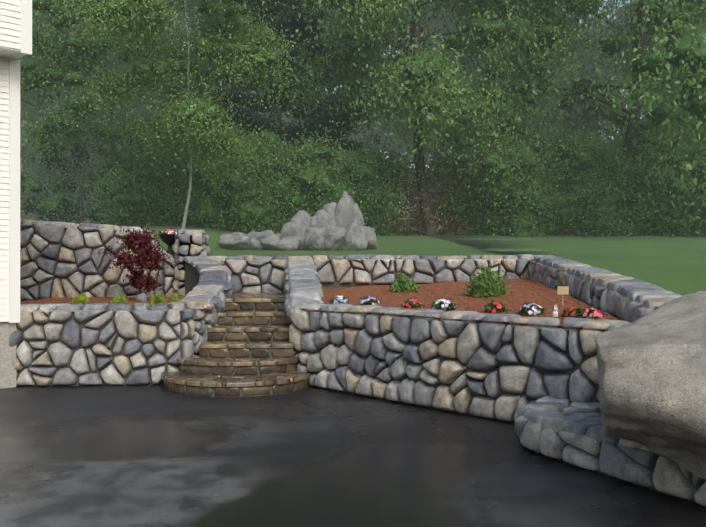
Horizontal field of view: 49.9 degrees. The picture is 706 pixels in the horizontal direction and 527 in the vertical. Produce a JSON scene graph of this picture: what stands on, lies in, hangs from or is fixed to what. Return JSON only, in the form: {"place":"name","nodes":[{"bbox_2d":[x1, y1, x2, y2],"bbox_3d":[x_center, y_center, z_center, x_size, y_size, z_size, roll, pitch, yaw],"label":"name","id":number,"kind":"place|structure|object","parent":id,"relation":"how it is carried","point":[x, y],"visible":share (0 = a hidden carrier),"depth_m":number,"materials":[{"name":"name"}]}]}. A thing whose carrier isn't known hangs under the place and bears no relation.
{"place":"outdoors","nodes":[
{"label":"outdoors","id":0,"kind":"place"},
{"bbox_2d":[20,144,40,222],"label":"bush","id":1,"kind":"object","parent":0,"point":[36,190],"visible":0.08,"depth_m":31.52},
{"bbox_2d":[20,27,100,176],"bbox_3d":[-12.846,-7.031,33.134,4.652,6.580,4.722,0,0,-1],"label":"tree","id":2,"kind":"object","parent":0,"point":[36,31],"visible":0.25,"depth_m":31.94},
{"bbox_2d":[20,0,129,144],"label":"tree","id":3,"kind":"object","parent":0,"point":[37,69],"visible":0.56,"depth_m":29.94,"materials":[{"name":"plant"}]},
{"bbox_2d":[20,0,132,160],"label":"tree","id":4,"kind":"object","parent":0,"point":[37,125],"depth_m":32.35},
{"bbox_2d":[44,0,171,132],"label":"tree","id":5,"kind":"object","parent":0,"point":[64,46],"visible":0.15,"depth_m":30.33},
{"bbox_2d":[93,153,140,195],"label":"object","id":6,"kind":"object","parent":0,"point":[115,158],"depth_m":33.26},
{"bbox_2d":[99,121,201,225],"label":"bush","id":7,"kind":"object","parent":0,"point":[125,200],"visible":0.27,"depth_m":29.35,"materials":[{"name":"plant"}]},
{"bbox_2d":[123,6,209,156],"bbox_3d":[-10.081,-12.086,39.829,10.068,17.615,13.261,0,0,-1],"label":"tree","id":8,"kind":"object","parent":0,"point":[182,76],"depth_m":37.69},
{"bbox_2d":[92,0,278,151],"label":"tree","id":9,"kind":"object","parent":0,"point":[164,64],"visible":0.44,"depth_m":22.95,"materials":[{"name":"plant"}]},
{"bbox_2d":[156,124,261,224],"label":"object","id":10,"kind":"object","parent":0,"point":[196,174],"visible":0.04,"depth_m":29.09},
{"bbox_2d":[175,130,334,233],"bbox_3d":[-3.549,-2.834,29.146,5.711,4.487,4.954,0,0,-1],"label":"bush","id":11,"kind":"object","parent":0,"point":[198,204],"visible":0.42,"depth_m":27.71,"materials":[{"name":"plant"}]},
{"bbox_2d":[183,0,361,174],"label":"tree","id":12,"kind":"object","parent":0,"point":[294,17],"visible":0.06,"depth_m":31.54,"materials":[{"name":"plant"}]},
{"bbox_2d":[240,287,343,342],"bbox_3d":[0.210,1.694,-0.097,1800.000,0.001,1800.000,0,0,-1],"label":"ground","id":13,"kind":"structure","parent":0,"point":[322,288],"depth_m":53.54,"materials":[{"name":"brown soil"}]},
{"bbox_2d":[253,142,342,216],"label":"bush","id":14,"kind":"object","parent":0,"point":[326,152],"visible":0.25,"depth_m":28.60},
{"bbox_2d":[282,11,377,159],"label":"tree","id":15,"kind":"object","parent":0,"point":[338,153],"depth_m":50.37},
{"bbox_2d":[0,385,705,526],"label":"driveway asphalt","id":16,"kind":"structure","parent":0,"point":[129,456],"depth_m":6.19,"materials":[{"name":"asphalt"}]},
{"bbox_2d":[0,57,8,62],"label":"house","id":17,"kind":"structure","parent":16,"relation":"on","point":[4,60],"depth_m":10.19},
{"bbox_2d":[0,0,20,321],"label":"house siding laps","id":18,"kind":"object","parent":17,"relation":"attached to","point":[10,23],"visible":1,"depth_m":10.17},
{"bbox_2d":[0,46,25,58],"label":"soffit","id":19,"kind":"structure","parent":17,"relation":"on","point":[6,52],"depth_m":9.99,"materials":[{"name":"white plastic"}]},
{"bbox_2d":[20,0,31,54],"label":"corner trim","id":20,"kind":"structure","parent":19,"relation":"attached to","point":[26,26],"depth_m":9.92,"materials":[{"name":"white"}]},
{"bbox_2d":[9,58,19,322],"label":"corner trim","id":21,"kind":"structure","parent":17,"relation":"attached to","point":[14,190],"depth_m":10.25,"materials":[{"name":"white"}]},
{"bbox_2d":[0,322,15,388],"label":"house foundation","id":22,"kind":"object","parent":16,"relation":"on","point":[7,355],"depth_m":10.24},
{"bbox_2d":[166,300,309,396],"bbox_3d":[-1.612,1.132,11.748,2.013,1.120,4.416,0,0,-1],"label":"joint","id":23,"kind":"object","parent":16,"relation":"on","point":[236,367],"visible":0.12,"depth_m":10.48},
{"bbox_2d":[161,293,311,386],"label":"stair treads","id":24,"kind":"object","parent":23,"relation":"on","point":[204,380],"visible":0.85,"depth_m":10.32,"materials":[{"name":"stone"}]},
{"bbox_2d":[164,303,308,395],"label":"stair risers","id":25,"kind":"object","parent":23,"relation":"attached to","point":[240,370],"visible":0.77,"depth_m":10.46,"materials":[{"name":"stone"}]},
{"bbox_2d":[9,219,705,505],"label":"retaining wall stones","id":26,"kind":"object","parent":16,"relation":"on","point":[544,425],"visible":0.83,"depth_m":10.04,"materials":[{"name":"stone"}]},
{"bbox_2d":[20,297,215,308],"bbox_3d":[-3.728,0.625,12.248,3.450,0.048,3.250,0,0,-1],"label":"mulch bed","id":27,"kind":"object","parent":26,"relation":"on","point":[132,301],"visible":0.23,"depth_m":12.47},
{"bbox_2d":[71,291,89,304],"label":"gold shrub leaves","id":28,"kind":"object","parent":27,"relation":"on","point":[82,298],"visible":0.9,"depth_m":11.47,"materials":[{"name":"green plant"}]},
{"bbox_2d":[110,291,129,303],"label":"gold shrub leaves","id":29,"kind":"object","parent":27,"relation":"on","point":[119,298],"visible":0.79,"depth_m":11.48,"materials":[{"name":"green plant"}]},
{"bbox_2d":[136,293,146,302],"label":"bed stone","id":30,"kind":"object","parent":27,"relation":"on","point":[142,297],"visible":0.83,"depth_m":12.09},
{"bbox_2d":[149,292,166,304],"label":"gold shrub leaves","id":31,"kind":"object","parent":27,"relation":"on","point":[158,299],"visible":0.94,"depth_m":11.50,"materials":[{"name":"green plant"}]},
{"bbox_2d":[170,291,184,302],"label":"gold shrub leaves","id":32,"kind":"object","parent":27,"relation":"on","point":[177,297],"visible":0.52,"depth_m":11.51,"materials":[{"name":"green plant"}]},
{"bbox_2d":[158,234,175,253],"bbox_3d":[-3.391,-0.363,14.050,0.430,0.360,0.430,0,0,-1],"label":"garden urn","id":33,"kind":"object","parent":26,"relation":"on","point":[168,240],"visible":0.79,"depth_m":13.93,"materials":[{"name":"grey metal"}]},
{"bbox_2d":[161,228,177,233],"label":"potted flowers","id":34,"kind":"object","parent":33,"relation":"on","point":[174,230],"visible":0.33,"depth_m":14.00,"materials":[{"name":"green plant"}]},
{"bbox_2d":[301,278,619,329],"bbox_3d":[1.312,0.447,10.404,4.050,0.372,7.150,0,0,-1],"label":"mulch bed","id":35,"kind":"object","parent":26,"relation":"on","point":[541,294],"visible":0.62,"depth_m":10.94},
{"bbox_2d":[329,294,348,303],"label":"flower leaves","id":36,"kind":"object","parent":35,"relation":"on","point":[331,301],"visible":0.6,"depth_m":10.95,"materials":[{"name":"green plant"}]},
{"bbox_2d":[358,295,380,304],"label":"flower leaves","id":37,"kind":"object","parent":35,"relation":"on","point":[370,301],"visible":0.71,"depth_m":10.50,"materials":[{"name":"green plant"}]},
{"bbox_2d":[388,273,420,292],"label":"planter shrub","id":38,"kind":"object","parent":35,"relation":"on","point":[403,283],"depth_m":12.26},
{"bbox_2d":[401,297,424,308],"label":"flower leaves","id":39,"kind":"object","parent":35,"relation":"on","point":[412,304],"visible":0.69,"depth_m":9.91,"materials":[{"name":"green plant"}]},
{"bbox_2d":[406,299,422,307],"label":"blossoms","id":40,"kind":"object","parent":35,"relation":"on","point":[408,305],"visible":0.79,"depth_m":9.89,"materials":[{"name":"red"}]},
{"bbox_2d":[433,299,452,307],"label":"blossoms","id":41,"kind":"object","parent":35,"relation":"on","point":[437,301],"visible":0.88,"depth_m":9.51,"materials":[{"name":"white"}]},
{"bbox_2d":[431,299,455,309],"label":"flower leaves","id":42,"kind":"object","parent":35,"relation":"on","point":[438,306],"visible":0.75,"depth_m":9.51,"materials":[{"name":"green plant"}]},
{"bbox_2d":[432,299,454,309],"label":"blossoms","id":43,"kind":"object","parent":35,"relation":"on","point":[446,304],"visible":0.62,"depth_m":9.47,"materials":[{"name":"purple"}]},
{"bbox_2d":[463,263,512,297],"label":"planter shrub","id":44,"kind":"object","parent":35,"relation":"on","point":[487,278],"depth_m":10.92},
{"bbox_2d":[484,302,508,312],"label":"blossoms","id":45,"kind":"object","parent":35,"relation":"on","point":[497,306],"visible":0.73,"depth_m":8.90,"materials":[{"name":"red"}]},
{"bbox_2d":[484,299,511,312],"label":"flower leaves","id":46,"kind":"object","parent":35,"relation":"on","point":[492,306],"visible":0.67,"depth_m":8.92,"materials":[{"name":"green plant"}]},
{"bbox_2d":[519,304,543,314],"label":"blossoms","id":47,"kind":"object","parent":35,"relation":"on","point":[535,312],"visible":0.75,"depth_m":8.55,"materials":[{"name":"purple"}]},
{"bbox_2d":[518,303,544,314],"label":"blossoms","id":48,"kind":"object","parent":35,"relation":"on","point":[530,311],"visible":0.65,"depth_m":8.51,"materials":[{"name":"white"}]},
{"bbox_2d":[517,302,546,315],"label":"flower leaves","id":49,"kind":"object","parent":35,"relation":"on","point":[524,310],"visible":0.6,"depth_m":8.58,"materials":[{"name":"green plant"}]},
{"bbox_2d":[552,305,557,316],"bbox_3d":[2.212,0.514,8.298,0.079,0.133,0.081,0,0,-43],"label":"garden figurine","id":50,"kind":"object","parent":35,"relation":"on","point":[555,313],"visible":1,"depth_m":8.27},
{"bbox_2d":[557,286,568,305],"bbox_3d":[2.562,0.423,9.258,0.140,0.290,0.020,0,0,-1],"label":"garden plaque","id":51,"kind":"object","parent":35,"relation":"on","point":[562,290],"visible":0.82,"depth_m":9.25,"materials":[{"name":"beige wood"}]},
{"bbox_2d":[562,305,581,317],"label":"flower leaves","id":52,"kind":"object","parent":35,"relation":"on","point":[576,311],"visible":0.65,"depth_m":8.18,"materials":[{"name":"green plant"}]},
{"bbox_2d":[565,307,580,315],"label":"blossoms","id":53,"kind":"object","parent":35,"relation":"on","point":[570,309],"visible":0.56,"depth_m":8.18,"materials":[{"name":"red"}]},
{"bbox_2d":[578,306,603,318],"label":"flower leaves","id":54,"kind":"object","parent":35,"relation":"on","point":[590,311],"visible":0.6,"depth_m":8.05,"materials":[{"name":"green plant"}]},
{"bbox_2d":[582,308,600,316],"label":"flowers","id":55,"kind":"object","parent":35,"relation":"on","point":[596,309],"visible":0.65,"depth_m":8.02,"materials":[{"name":"red"}]},
{"bbox_2d":[583,308,602,317],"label":"flowers","id":56,"kind":"object","parent":35,"relation":"on","point":[595,311],"visible":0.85,"depth_m":8.00,"materials":[{"name":"pink"}]},
{"bbox_2d":[594,291,705,479],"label":"boulder","id":57,"kind":"object","parent":26,"relation":"on","point":[652,377],"visible":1,"depth_m":4.83,"materials":[{"name":"stone"}]},
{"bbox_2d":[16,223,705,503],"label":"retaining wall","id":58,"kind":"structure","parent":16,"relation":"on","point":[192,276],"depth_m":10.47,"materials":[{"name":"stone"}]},
{"bbox_2d":[21,0,696,230],"label":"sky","id":59,"kind":"structure","parent":0,"point":[628,1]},
{"bbox_2d":[330,149,408,235],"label":"bush","id":60,"kind":"object","parent":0,"point":[395,197],"visible":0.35,"depth_m":29.59,"materials":[{"name":"plant"}]},
{"bbox_2d":[317,5,462,149],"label":"tree","id":61,"kind":"object","parent":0,"point":[410,41],"visible":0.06,"depth_m":46.77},
{"bbox_2d":[95,223,705,295],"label":"lawn terrain","id":62,"kind":"structure","parent":0,"point":[676,264],"depth_m":17.91,"materials":[{"name":"green plant"}]},
{"bbox_2d":[20,107,56,221],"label":"understory shrub","id":63,"kind":"object","parent":62,"relation":"on","point":[26,192],"visible":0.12,"depth_m":31.66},
{"bbox_2d":[20,17,117,218],"bbox_3d":[-19.691,-12.781,41.697,17.394,22.107,17.706,0,0,-1],"label":"forest tree","id":64,"kind":"object","parent":62,"relation":"on","point":[62,94],"depth_m":37.56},
{"bbox_2d":[19,14,124,198],"bbox_3d":[-12.982,-6.194,32.884,6.438,9.350,7.234,0,0,-1],"label":"tree","id":65,"kind":"object","parent":62,"relation":"on","point":[59,85],"depth_m":31.81,"materials":[{"name":"plant"}]},
{"bbox_2d":[20,133,127,223],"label":"understory shrub","id":66,"kind":"object","parent":62,"relation":"on","point":[74,194],"depth_m":32.41,"materials":[{"name":"plant"}]},
{"bbox_2d":[19,0,167,222],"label":"tree","id":67,"kind":"object","parent":62,"relation":"on","point":[87,121],"depth_m":30.07,"materials":[{"name":"plant"}]},
{"bbox_2d":[20,1,185,218],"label":"forest tree","id":68,"kind":"object","parent":62,"relation":"on","point":[41,118],"depth_m":32.22,"materials":[{"name":"plant"}]},
{"bbox_2d":[27,0,182,224],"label":"tree","id":69,"kind":"object","parent":62,"relation":"on","point":[86,63],"depth_m":30.50,"materials":[{"name":"plant"}]},
{"bbox_2d":[84,147,160,221],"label":"understory shrub","id":70,"kind":"object","parent":62,"relation":"on","point":[107,170],"visible":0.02,"depth_m":33.20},
{"bbox_2d":[50,105,200,225],"bbox_3d":[-7.935,-3.131,30.981,7.313,7.238,8.315,0,0,-1],"label":"understory shrub","id":71,"kind":"object","parent":62,"relation":"on","point":[123,212],"depth_m":29.14,"materials":[{"name":"plant"}]},
{"bbox_2d":[98,221,178,295],"bbox_3d":[-3.668,-0.035,12.537,1.457,1.337,1.310,0,0,-1],"label":"japanese maple","id":72,"kind":"object","parent":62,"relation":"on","point":[148,258],"depth_m":12.47,"materials":[{"name":"plant"}]},
{"bbox_2d":[80,0,269,146],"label":"forest tree","id":73,"kind":"object","parent":62,"relation":"on","point":[181,29],"depth_m":37.68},
{"bbox_2d":[43,0,310,228],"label":"tree","id":74,"kind":"object","parent":62,"relation":"on","point":[122,26],"depth_m":23.05,"materials":[{"name":"plant"}]},
{"bbox_2d":[127,109,284,230],"bbox_3d":[-5.498,-3.106,30.022,6.817,6.634,7.167,0,0,-1],"label":"understory shrub","id":75,"kind":"object","parent":62,"relation":"on","point":[170,187],"visible":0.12,"depth_m":28.79,"materials":[{"name":"plant"}]},
{"bbox_2d":[218,232,249,249],"bbox_3d":[-2.811,-0.504,18.005,0.795,0.458,0.694,0,0,-1],"label":"waterfall rock","id":76,"kind":"object","parent":62,"relation":"on","point":[236,241],"visible":0.94,"depth_m":17.78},
{"bbox_2d":[143,12,333,124],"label":"forest tree","id":77,"kind":"object","parent":62,"relation":"on","point":[283,115],"depth_m":49.58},
{"bbox_2d":[245,231,262,250],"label":"waterfall rock","id":78,"kind":"object","parent":62,"relation":"on","point":[255,241],"visible":0.67,"depth_m":17.96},
{"bbox_2d":[160,115,351,233],"bbox_3d":[-3.700,-2.705,29.281,7.280,6.177,7.158,0,0,-1],"label":"understory shrub","id":79,"kind":"object","parent":62,"relation":"on","point":[231,222],"depth_m":27.66,"materials":[{"name":"plant"}]},
{"bbox_2d":[261,230,275,234],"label":"waterfall rock","id":80,"kind":"object","parent":62,"relation":"on","point":[267,231],"visible":0.12,"depth_m":18.61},
{"bbox_2d":[260,233,280,249],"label":"waterfall rock","id":81,"kind":"object","parent":62,"relation":"on","point":[269,241],"visible":0.75,"depth_m":17.99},
{"bbox_2d":[162,0,388,171],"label":"tree","id":82,"kind":"object","parent":62,"relation":"on","point":[250,112],"depth_m":31.19,"materials":[{"name":"plant"}]},
{"bbox_2d":[275,236,298,250],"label":"waterfall rock","id":83,"kind":"object","parent":62,"relation":"on","point":[288,243],"visible":0.92,"depth_m":17.85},
{"bbox_2d":[280,222,306,249],"bbox_3d":[-1.368,-0.661,18.256,0.809,0.687,0.665,0,0,-1],"label":"waterfall rock","id":84,"kind":"object","parent":62,"relation":"on","point":[290,229],"visible":0.48,"depth_m":17.99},
{"bbox_2d":[290,210,310,248],"bbox_3d":[-1.213,-0.799,18.710,0.587,1.078,0.623,0,0,-34],"label":"waterfall rock","id":85,"kind":"object","parent":62,"relation":"on","point":[302,218],"visible":0.38,"depth_m":18.61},
{"bbox_2d":[232,108,376,232],"bbox_3d":[-2.099,-2.756,30.096,6.064,6.460,7.232,0,0,-1],"label":"understory shrub","id":86,"kind":"object","parent":62,"relation":"on","point":[309,145],"depth_m":28.69,"materials":[{"name":"plant"}]},
{"bbox_2d":[196,13,413,167],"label":"forest tree","id":87,"kind":"object","parent":62,"relation":"on","point":[401,153],"depth_m":49.64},
{"bbox_2d":[304,227,324,250],"bbox_3d":[-0.904,-0.560,18.115,0.622,0.651,0.608,0,0,30],"label":"waterfall rock","id":88,"kind":"object","parent":62,"relation":"on","point":[314,239],"visible":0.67,"depth_m":17.91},
{"bbox_2d":[309,209,331,226],"bbox_3d":[-0.739,-0.786,18.752,0.581,1.098,0.818,0,0,32],"label":"waterfall rock","id":89,"kind":"object","parent":62,"relation":"on","point":[319,218],"visible":0.35,"depth_m":18.51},
{"bbox_2d":[322,202,336,225],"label":"waterfall rock","id":90,"kind":"object","parent":62,"relation":"on","point":[330,208],"visible":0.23,"depth_m":18.86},
{"bbox_2d":[320,224,346,250],"bbox_3d":[-0.460,-0.590,18.165,0.845,0.710,0.607,0,0,35],"label":"waterfall rock","id":91,"kind":"object","parent":62,"relation":"on","point":[334,236],"visible":0.62,"depth_m":17.91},
{"bbox_2d":[334,191,354,227],"bbox_3d":[-0.297,-1.014,18.992,0.730,1.618,0.501,0,0,16],"label":"waterfall rock","id":92,"kind":"object","parent":62,"relation":"on","point":[344,213],"visible":0.35,"depth_m":18.78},
{"bbox_2d":[341,223,367,250],"bbox_3d":[0.004,-0.600,18.127,0.717,0.715,0.708,0,0,-1],"label":"waterfall rock","id":93,"kind":"object","parent":62,"relation":"on","point":[355,237],"visible":0.83,"depth_m":17.89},
{"bbox_2d":[350,203,363,225],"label":"waterfall rock","id":94,"kind":"object","parent":62,"relation":"on","point":[358,218],"visible":0.27,"depth_m":18.90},
{"bbox_2d":[360,226,377,248],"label":"waterfall rock","id":95,"kind":"object","parent":62,"relation":"on","point":[372,240],"visible":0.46,"depth_m":18.43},
{"bbox_2d":[309,129,436,235],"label":"understory shrub","id":96,"kind":"object","parent":62,"relation":"on","point":[369,181],"depth_m":29.66,"materials":[{"name":"plant"}]},
{"bbox_2d":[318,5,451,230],"bbox_3d":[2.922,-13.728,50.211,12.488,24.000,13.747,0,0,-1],"label":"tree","id":97,"kind":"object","parent":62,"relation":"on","point":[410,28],"depth_m":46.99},
{"bbox_2d":[359,142,461,235],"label":"understory shrub","id":98,"kind":"object","parent":62,"relation":"on","point":[411,224],"depth_m":31.02,"materials":[{"name":"plant"}]},
{"bbox_2d":[241,0,625,235],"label":"elm tree","id":99,"kind":"object","parent":62,"relation":"on","point":[448,116],"depth_m":29.49,"materials":[{"name":"plant"}]},
{"bbox_2d":[400,136,513,235],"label":"understory shrub","id":100,"kind":"object","parent":62,"relation":"on","point":[452,230],"depth_m":31.26,"materials":[{"name":"plant"}]},
{"bbox_2d":[334,3,646,228],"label":"forest tree","id":101,"kind":"object","parent":62,"relation":"on","point":[367,133],"depth_m":44.91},
{"bbox_2d":[349,0,633,225],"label":"forest tree","id":102,"kind":"object","parent":62,"relation":"on","point":[433,22],"depth_m":37.39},
{"bbox_2d":[419,127,576,236],"bbox_3d":[5.963,-2.177,31.228,6.670,6.810,7.294,0,0,-1],"label":"understory shrub","id":103,"kind":"object","parent":62,"relation":"on","point":[531,217],"depth_m":29.90,"materials":[{"name":"plant"}]},
{"bbox_2d":[392,0,705,237],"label":"maple tree","id":104,"kind":"object","parent":62,"relation":"on","point":[648,98],"depth_m":29.59,"materials":[{"name":"plant"}]},
{"bbox_2d":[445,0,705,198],"bbox_3d":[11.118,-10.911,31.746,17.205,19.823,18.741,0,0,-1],"label":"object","id":105,"kind":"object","parent":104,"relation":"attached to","point":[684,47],"visible":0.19,"depth_m":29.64,"materials":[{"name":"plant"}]},
{"bbox_2d":[461,110,641,236],"bbox_3d":[8.008,-2.808,32.021,7.317,7.067,6.915,0,0,-1],"label":"understory shrub","id":106,"kind":"object","parent":62,"relation":"on","point":[552,147],"visible":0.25,"depth_m":30.33,"materials":[{"name":"plant"}]},
{"bbox_2d":[498,125,696,236],"bbox_3d":[10.088,-2.356,31.414,8.407,6.614,7.434,0,0,-1],"label":"understory shrub","id":107,"kind":"object","parent":62,"relation":"on","point":[607,193],"depth_m":29.83,"materials":[{"name":"plant"}]},
{"bbox_2d":[559,0,696,151],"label":"forest tree","id":108,"kind":"object","parent":62,"relation":"on","point":[623,22],"depth_m":46.90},
{"bbox_2d":[587,126,705,236],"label":"understory shrub","id":109,"kind":"object","parent":62,"relation":"on","point":[647,159],"depth_m":29.97,"materials":[{"name":"plant"}]},
{"bbox_2d":[602,0,705,139],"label":"maple tree","id":110,"kind":"object","parent":62,"relation":"on","point":[652,77],"depth_m":36.27,"materials":[{"name":"green plant"}]},
{"bbox_2d":[647,129,705,229],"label":"understory shrub","id":111,"kind":"object","parent":62,"relation":"on","point":[700,154],"depth_m":31.61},
{"bbox_2d":[286,0,568,115],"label":"tree","id":112,"kind":"object","parent":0,"point":[498,28],"visible":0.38,"depth_m":29.83,"materials":[{"name":"plant"}]},
{"bbox_2d":[343,14,625,194],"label":"tree","id":113,"kind":"object","parent":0,"point":[365,134],"depth_m":45.17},
{"bbox_2d":[395,0,598,190],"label":"tree","id":114,"kind":"object","parent":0,"point":[582,60],"visible":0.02,"depth_m":37.69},
{"bbox_2d":[442,146,555,236],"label":"bush","id":115,"kind":"object","parent":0,"point":[498,165],"visible":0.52,"depth_m":29.95,"materials":[{"name":"plant"}]},
{"bbox_2d":[488,131,613,235],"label":"bush","id":116,"kind":"object","parent":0,"point":[580,159],"visible":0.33,"depth_m":30.43,"materials":[{"name":"plant"}]},
{"bbox_2d":[547,146,678,235],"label":"bush","id":117,"kind":"object","parent":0,"point":[586,222],"visible":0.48,"depth_m":29.91,"materials":[{"name":"plant"}]},
{"bbox_2d":[574,1,663,151],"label":"tree","id":118,"kind":"object","parent":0,"point":[590,30],"depth_m":46.73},
{"bbox_2d":[608,146,705,235],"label":"bush","id":119,"kind":"object","parent":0,"point":[655,187],"visible":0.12,"depth_m":30.17,"materials":[{"name":"plant"}]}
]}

